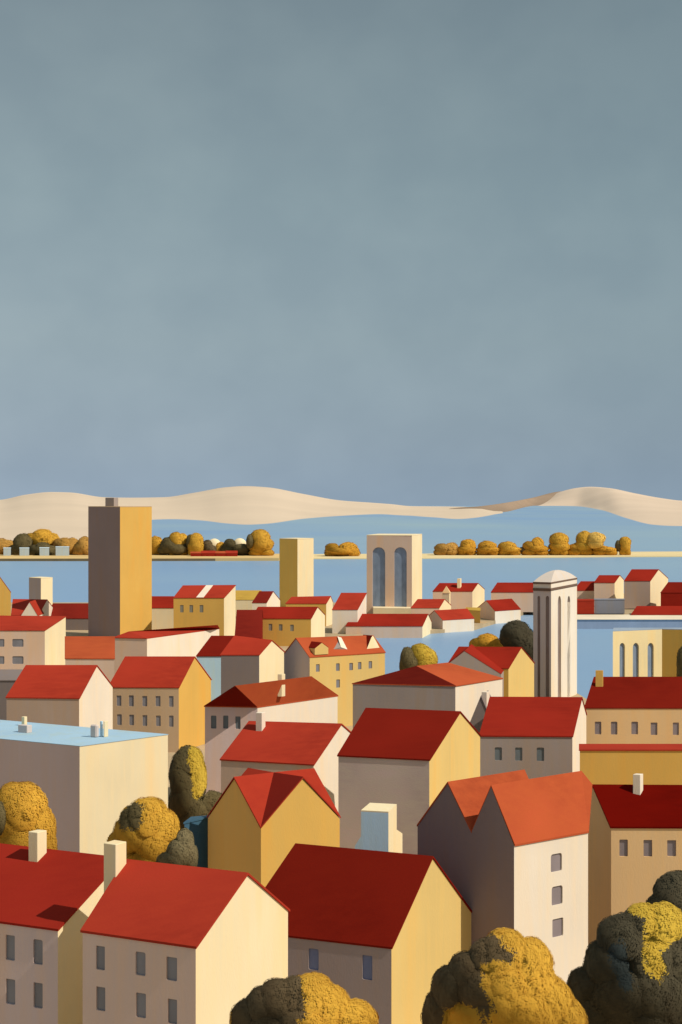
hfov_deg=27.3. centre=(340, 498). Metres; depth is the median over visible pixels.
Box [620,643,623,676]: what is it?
window
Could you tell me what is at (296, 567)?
tower
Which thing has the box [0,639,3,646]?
window
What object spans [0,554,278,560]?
beach
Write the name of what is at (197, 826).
shed
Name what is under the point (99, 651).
shed roofed house
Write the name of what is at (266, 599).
gabled house
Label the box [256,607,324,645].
gabled house
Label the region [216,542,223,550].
tree
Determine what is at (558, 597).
window
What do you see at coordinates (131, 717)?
window
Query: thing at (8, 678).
gabled house
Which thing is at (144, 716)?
window
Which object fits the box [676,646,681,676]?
tree
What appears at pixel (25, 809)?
tree
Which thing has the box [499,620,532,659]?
tree
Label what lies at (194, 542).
tree
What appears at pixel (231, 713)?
hip roofed house
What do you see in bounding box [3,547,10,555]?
boathouse
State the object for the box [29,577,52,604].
block tower
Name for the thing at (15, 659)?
window
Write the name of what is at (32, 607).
gabled house
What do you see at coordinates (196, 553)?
boathouse
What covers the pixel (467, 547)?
tree
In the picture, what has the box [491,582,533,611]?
gabled house
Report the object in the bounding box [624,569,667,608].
gabled house
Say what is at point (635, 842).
gabled house
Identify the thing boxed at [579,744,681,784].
shed roofed house
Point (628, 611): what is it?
quay land
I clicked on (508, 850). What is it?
twin gabled house
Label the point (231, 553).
boathouse
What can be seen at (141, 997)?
window
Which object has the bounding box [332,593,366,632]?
shed roofed house
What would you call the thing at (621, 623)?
quay wall
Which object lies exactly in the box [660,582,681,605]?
gabled house
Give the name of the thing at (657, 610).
gabled house
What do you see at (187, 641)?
hip roofed house
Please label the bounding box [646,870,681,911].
tree
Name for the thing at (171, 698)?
window
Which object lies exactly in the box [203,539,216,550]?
tree
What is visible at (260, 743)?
gabled house
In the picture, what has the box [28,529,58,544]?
tree
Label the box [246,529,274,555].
tree
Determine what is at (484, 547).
tree
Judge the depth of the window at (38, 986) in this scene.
98.72 m
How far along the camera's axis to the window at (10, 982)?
99.59 m
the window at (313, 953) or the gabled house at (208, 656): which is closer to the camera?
the window at (313, 953)
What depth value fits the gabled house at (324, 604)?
481.57 m
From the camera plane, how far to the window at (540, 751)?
190.23 m
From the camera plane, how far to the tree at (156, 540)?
1065.81 m
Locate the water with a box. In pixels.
[0,506,681,698]
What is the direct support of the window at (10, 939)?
in the gabled house at (49, 899)
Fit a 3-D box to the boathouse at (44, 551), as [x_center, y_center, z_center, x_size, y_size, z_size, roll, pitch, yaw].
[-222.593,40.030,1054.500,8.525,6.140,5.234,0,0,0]
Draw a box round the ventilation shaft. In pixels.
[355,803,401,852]
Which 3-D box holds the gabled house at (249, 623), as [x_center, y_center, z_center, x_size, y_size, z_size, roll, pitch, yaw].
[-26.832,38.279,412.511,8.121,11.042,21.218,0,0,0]
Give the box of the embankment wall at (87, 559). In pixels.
[0,559,214,560]
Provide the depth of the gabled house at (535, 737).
191.08 m
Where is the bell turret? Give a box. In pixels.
[442,586,450,602]
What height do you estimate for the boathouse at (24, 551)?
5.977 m
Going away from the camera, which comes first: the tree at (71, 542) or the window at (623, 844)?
the window at (623, 844)
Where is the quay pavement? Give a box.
[577,615,681,618]
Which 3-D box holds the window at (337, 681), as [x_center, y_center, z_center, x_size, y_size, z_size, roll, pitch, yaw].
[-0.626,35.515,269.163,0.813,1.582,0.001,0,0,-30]
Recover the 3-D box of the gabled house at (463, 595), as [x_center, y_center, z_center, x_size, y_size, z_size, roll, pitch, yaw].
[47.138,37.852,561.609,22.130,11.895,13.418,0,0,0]
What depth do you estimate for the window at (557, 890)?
120.86 m
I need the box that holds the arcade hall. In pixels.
[613,628,681,676]
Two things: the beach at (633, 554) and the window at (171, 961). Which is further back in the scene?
the beach at (633, 554)
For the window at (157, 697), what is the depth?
242.30 m
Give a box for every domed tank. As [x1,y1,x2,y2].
[210,539,219,546]
[235,538,245,543]
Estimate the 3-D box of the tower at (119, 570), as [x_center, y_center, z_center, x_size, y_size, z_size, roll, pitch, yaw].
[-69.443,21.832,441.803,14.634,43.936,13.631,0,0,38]
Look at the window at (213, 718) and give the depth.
200.83 m
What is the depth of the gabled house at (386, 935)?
116.01 m
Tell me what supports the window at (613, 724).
in the gabled house at (633, 710)
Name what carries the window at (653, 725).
in the gabled house at (633, 710)
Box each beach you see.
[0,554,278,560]
[314,551,681,558]
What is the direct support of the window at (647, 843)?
in the gabled house at (635, 842)
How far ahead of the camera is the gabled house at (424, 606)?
506.95 m
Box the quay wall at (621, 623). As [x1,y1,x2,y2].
[577,619,681,628]
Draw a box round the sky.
[0,0,681,505]
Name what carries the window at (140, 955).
in the gabled house at (164, 943)
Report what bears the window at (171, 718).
in the gabled house at (170, 696)
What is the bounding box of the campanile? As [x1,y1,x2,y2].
[533,570,577,696]
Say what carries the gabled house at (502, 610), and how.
on the ground
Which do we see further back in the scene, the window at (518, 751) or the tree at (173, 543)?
the tree at (173, 543)
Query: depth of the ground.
454.54 m
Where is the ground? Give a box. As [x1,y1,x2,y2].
[11,602,586,801]
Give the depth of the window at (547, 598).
297.68 m
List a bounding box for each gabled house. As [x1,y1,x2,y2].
[0,577,10,615]
[0,669,22,719]
[0,830,103,1023]
[5,665,113,728]
[11,599,52,615]
[51,603,87,629]
[80,840,289,1023]
[111,656,211,751]
[196,636,232,700]
[207,768,340,886]
[220,636,284,693]
[220,712,350,810]
[235,610,262,638]
[236,590,260,611]
[252,591,279,609]
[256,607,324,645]
[265,843,471,1023]
[284,635,385,725]
[285,596,332,625]
[337,708,480,854]
[345,614,431,637]
[411,599,450,613]
[417,769,591,982]
[429,609,473,632]
[432,578,484,608]
[448,644,534,696]
[470,691,490,732]
[477,599,520,623]
[480,697,586,778]
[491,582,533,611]
[577,581,594,598]
[585,670,681,743]
[588,773,681,944]
[594,575,623,598]
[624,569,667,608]
[631,606,681,614]
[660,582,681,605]
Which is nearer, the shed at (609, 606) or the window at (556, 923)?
the window at (556, 923)
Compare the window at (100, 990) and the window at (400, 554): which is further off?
the window at (400, 554)
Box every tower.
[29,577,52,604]
[88,498,151,635]
[279,538,313,606]
[367,534,421,613]
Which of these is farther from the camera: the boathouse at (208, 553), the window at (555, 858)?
the boathouse at (208, 553)
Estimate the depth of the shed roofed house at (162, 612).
462.00 m
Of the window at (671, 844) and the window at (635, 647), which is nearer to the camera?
the window at (671, 844)
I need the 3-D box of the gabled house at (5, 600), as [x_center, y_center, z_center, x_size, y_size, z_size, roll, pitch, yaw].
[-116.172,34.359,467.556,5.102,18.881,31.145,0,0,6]
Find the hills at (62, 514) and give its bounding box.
[0,486,502,540]
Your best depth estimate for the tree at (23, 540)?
1063.16 m
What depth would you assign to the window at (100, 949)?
92.92 m
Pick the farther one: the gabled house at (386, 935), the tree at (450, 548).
the tree at (450, 548)
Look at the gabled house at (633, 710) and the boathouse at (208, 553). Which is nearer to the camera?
the gabled house at (633, 710)
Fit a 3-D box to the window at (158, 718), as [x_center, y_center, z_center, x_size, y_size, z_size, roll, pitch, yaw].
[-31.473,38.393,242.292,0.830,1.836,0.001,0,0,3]
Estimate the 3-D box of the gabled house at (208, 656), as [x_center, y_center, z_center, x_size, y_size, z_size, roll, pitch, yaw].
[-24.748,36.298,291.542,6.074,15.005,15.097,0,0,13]
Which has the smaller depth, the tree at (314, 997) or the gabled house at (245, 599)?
the tree at (314, 997)
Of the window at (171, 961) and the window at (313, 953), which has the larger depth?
the window at (313, 953)
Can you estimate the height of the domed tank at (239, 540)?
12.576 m
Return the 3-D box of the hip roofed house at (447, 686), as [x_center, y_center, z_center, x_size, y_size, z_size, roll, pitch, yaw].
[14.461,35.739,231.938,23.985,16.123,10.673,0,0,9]
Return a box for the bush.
[156,827,197,866]
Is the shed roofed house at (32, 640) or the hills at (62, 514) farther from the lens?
the hills at (62, 514)
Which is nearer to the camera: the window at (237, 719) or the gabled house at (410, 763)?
the gabled house at (410, 763)
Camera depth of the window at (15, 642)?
345.14 m
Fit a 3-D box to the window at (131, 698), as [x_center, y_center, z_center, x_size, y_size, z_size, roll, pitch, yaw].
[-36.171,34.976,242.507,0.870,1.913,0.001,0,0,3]
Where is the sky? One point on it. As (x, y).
(397, 252)
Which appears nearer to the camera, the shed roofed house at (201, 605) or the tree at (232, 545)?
the shed roofed house at (201, 605)
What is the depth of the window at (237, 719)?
200.44 m
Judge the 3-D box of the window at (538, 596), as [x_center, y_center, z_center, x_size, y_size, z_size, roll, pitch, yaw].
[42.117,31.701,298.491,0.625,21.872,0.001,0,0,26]
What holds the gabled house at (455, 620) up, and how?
on the ground
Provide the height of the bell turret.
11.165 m
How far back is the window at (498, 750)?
190.42 m
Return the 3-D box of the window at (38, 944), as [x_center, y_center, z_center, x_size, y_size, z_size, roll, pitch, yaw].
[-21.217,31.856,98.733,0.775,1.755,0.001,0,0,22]
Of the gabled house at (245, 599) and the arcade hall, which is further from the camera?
the gabled house at (245, 599)
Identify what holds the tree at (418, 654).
on the ground
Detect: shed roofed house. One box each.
[0,615,65,668]
[65,636,114,681]
[152,596,173,629]
[173,585,235,635]
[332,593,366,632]
[466,607,479,622]
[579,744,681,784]
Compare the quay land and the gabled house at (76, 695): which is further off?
the quay land
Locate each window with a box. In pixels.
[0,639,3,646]
[0,656,3,663]
[7,935,14,959]
[7,979,14,1003]
[12,639,22,646]
[12,656,22,663]
[34,939,42,963]
[35,982,42,1007]
[97,946,104,969]
[97,986,104,1010]
[117,696,120,705]
[117,714,121,724]
[129,695,133,705]
[129,715,133,724]
[137,952,144,974]
[137,993,145,1017]
[142,696,146,705]
[143,715,146,725]
[156,696,159,705]
[156,716,160,725]
[167,957,176,980]
[169,696,173,706]
[169,716,173,726]
[169,999,176,1023]
[211,716,215,727]
[223,716,227,727]
[235,716,240,728]
[309,948,318,969]
[336,679,339,687]
[363,955,371,979]
[373,547,384,606]
[394,547,406,606]
[495,747,501,759]
[515,748,521,760]
[537,748,543,760]
[538,596,539,696]
[546,596,548,696]
[551,853,560,871]
[552,885,561,904]
[552,918,561,936]
[558,597,559,696]
[595,722,600,733]
[611,722,616,734]
[619,840,627,855]
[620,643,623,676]
[631,722,637,733]
[633,643,637,676]
[644,840,651,855]
[648,643,652,676]
[651,723,656,734]
[667,840,675,855]
[673,723,678,734]
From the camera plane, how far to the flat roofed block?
152.69 m
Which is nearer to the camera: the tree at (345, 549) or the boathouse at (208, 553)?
the boathouse at (208, 553)
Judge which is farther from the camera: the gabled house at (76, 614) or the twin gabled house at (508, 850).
the gabled house at (76, 614)
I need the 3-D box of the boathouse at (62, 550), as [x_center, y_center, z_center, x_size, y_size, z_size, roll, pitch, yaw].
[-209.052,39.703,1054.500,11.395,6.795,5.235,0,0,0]
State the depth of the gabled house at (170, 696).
243.15 m
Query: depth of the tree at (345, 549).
1075.15 m
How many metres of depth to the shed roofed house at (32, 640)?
345.13 m
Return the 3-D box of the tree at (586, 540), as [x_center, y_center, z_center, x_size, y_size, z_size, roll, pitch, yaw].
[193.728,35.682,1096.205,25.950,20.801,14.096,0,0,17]
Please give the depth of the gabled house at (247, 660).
262.31 m
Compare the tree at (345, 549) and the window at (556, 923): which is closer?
the window at (556, 923)
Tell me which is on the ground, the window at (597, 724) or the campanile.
the campanile
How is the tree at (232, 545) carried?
on the beach at (274, 557)
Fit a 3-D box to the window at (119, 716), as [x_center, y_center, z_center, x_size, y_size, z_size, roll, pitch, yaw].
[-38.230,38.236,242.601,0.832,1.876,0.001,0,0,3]
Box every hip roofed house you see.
[114,625,219,674]
[204,674,337,792]
[352,662,502,727]
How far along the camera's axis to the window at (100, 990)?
92.92 m
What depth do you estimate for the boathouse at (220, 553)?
1040.00 m
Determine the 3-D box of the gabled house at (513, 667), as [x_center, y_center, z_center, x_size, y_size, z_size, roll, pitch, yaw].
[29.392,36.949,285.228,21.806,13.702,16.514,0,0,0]
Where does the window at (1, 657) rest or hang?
in the shed roofed house at (32, 640)
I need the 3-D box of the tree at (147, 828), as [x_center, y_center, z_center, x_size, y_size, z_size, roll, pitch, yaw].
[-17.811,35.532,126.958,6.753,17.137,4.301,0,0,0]
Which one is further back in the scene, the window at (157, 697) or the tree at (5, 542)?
the tree at (5, 542)
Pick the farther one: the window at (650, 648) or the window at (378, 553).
the window at (378, 553)
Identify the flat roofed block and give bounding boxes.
[0,716,167,854]
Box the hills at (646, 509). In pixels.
[539,487,681,525]
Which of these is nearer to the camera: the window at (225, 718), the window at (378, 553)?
the window at (225, 718)
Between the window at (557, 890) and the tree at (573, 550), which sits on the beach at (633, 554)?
the tree at (573, 550)
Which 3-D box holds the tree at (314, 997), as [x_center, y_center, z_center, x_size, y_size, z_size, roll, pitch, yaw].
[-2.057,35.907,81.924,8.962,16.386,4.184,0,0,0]
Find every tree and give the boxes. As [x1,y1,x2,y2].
[0,538,12,553]
[0,781,57,849]
[11,533,32,554]
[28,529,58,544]
[29,542,55,554]
[52,537,77,554]
[72,536,87,554]
[107,796,179,861]
[152,536,165,554]
[157,532,187,554]
[168,745,221,828]
[186,533,203,554]
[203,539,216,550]
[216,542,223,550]
[220,539,249,554]
[229,971,378,1023]
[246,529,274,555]
[324,542,360,555]
[399,643,437,669]
[420,927,588,1023]
[433,542,458,554]
[457,539,476,554]
[469,633,502,646]
[476,540,499,554]
[497,541,521,554]
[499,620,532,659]
[520,537,549,554]
[548,532,569,554]
[566,901,681,1023]
[568,544,592,554]
[574,530,605,551]
[592,546,617,554]
[615,536,630,554]
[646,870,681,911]
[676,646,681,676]
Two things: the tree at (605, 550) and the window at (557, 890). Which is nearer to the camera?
the window at (557, 890)
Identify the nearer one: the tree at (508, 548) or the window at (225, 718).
the window at (225, 718)
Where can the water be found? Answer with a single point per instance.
(334, 579)
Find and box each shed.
[183,815,208,867]
[577,599,593,613]
[594,599,624,613]
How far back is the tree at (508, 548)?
1093.25 m
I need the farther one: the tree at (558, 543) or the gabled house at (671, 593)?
the tree at (558, 543)
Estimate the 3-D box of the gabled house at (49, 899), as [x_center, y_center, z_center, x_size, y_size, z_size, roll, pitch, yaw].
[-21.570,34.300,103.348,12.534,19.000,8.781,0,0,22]
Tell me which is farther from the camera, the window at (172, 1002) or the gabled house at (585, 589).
the gabled house at (585, 589)
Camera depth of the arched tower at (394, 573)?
527.64 m
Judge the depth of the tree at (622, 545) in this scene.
1095.69 m
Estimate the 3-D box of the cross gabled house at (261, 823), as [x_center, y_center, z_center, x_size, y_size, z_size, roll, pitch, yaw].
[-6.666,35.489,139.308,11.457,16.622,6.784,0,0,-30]
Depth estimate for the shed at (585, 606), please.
506.00 m
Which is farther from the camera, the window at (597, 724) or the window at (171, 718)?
the window at (171, 718)
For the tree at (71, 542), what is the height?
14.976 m
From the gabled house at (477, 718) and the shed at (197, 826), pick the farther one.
the gabled house at (477, 718)
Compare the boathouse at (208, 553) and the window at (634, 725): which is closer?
the window at (634, 725)
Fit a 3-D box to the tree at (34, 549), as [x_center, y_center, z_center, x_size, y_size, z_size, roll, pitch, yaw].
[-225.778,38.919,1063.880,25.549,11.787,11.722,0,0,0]
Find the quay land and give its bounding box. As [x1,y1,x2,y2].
[577,609,633,614]
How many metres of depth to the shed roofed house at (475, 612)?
493.46 m
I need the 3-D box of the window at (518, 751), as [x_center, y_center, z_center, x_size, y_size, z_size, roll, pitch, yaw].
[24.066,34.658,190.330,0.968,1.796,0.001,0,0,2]
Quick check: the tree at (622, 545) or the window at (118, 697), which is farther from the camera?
the tree at (622, 545)
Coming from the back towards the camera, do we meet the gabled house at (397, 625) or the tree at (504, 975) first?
the gabled house at (397, 625)
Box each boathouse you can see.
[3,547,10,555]
[19,547,28,555]
[39,547,48,555]
[56,546,68,555]
[190,552,201,555]
[201,551,214,555]
[215,551,225,555]
[226,551,237,555]
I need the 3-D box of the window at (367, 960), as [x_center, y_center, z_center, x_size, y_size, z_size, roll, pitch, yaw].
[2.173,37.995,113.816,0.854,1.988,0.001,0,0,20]
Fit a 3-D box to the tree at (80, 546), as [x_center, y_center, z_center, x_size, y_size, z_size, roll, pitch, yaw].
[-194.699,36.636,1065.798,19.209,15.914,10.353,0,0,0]
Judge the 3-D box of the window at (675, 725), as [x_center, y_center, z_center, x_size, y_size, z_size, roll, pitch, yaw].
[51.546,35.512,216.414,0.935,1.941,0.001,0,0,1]
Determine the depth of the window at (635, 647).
285.99 m
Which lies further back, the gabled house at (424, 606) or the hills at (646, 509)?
the hills at (646, 509)
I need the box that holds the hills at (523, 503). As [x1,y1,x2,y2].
[450,491,560,511]
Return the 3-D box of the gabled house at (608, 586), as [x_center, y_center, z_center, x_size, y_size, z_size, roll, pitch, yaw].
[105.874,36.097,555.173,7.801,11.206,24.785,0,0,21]
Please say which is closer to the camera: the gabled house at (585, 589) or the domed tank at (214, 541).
the gabled house at (585, 589)
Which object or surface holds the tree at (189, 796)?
on the ground
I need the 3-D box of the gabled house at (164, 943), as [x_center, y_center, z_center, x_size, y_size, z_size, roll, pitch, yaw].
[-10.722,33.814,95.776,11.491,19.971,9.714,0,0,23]
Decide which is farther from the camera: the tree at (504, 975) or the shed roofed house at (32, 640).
the shed roofed house at (32, 640)
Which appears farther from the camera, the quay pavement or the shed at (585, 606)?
the shed at (585, 606)
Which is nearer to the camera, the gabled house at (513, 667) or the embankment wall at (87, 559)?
the gabled house at (513, 667)
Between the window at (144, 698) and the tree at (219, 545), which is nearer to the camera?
the window at (144, 698)
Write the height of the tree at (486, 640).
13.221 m
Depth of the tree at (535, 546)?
1093.58 m
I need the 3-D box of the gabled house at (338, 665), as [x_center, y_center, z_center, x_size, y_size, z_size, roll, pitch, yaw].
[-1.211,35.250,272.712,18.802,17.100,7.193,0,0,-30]
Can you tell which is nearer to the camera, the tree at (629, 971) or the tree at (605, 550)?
the tree at (629, 971)
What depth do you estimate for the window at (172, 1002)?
90.79 m

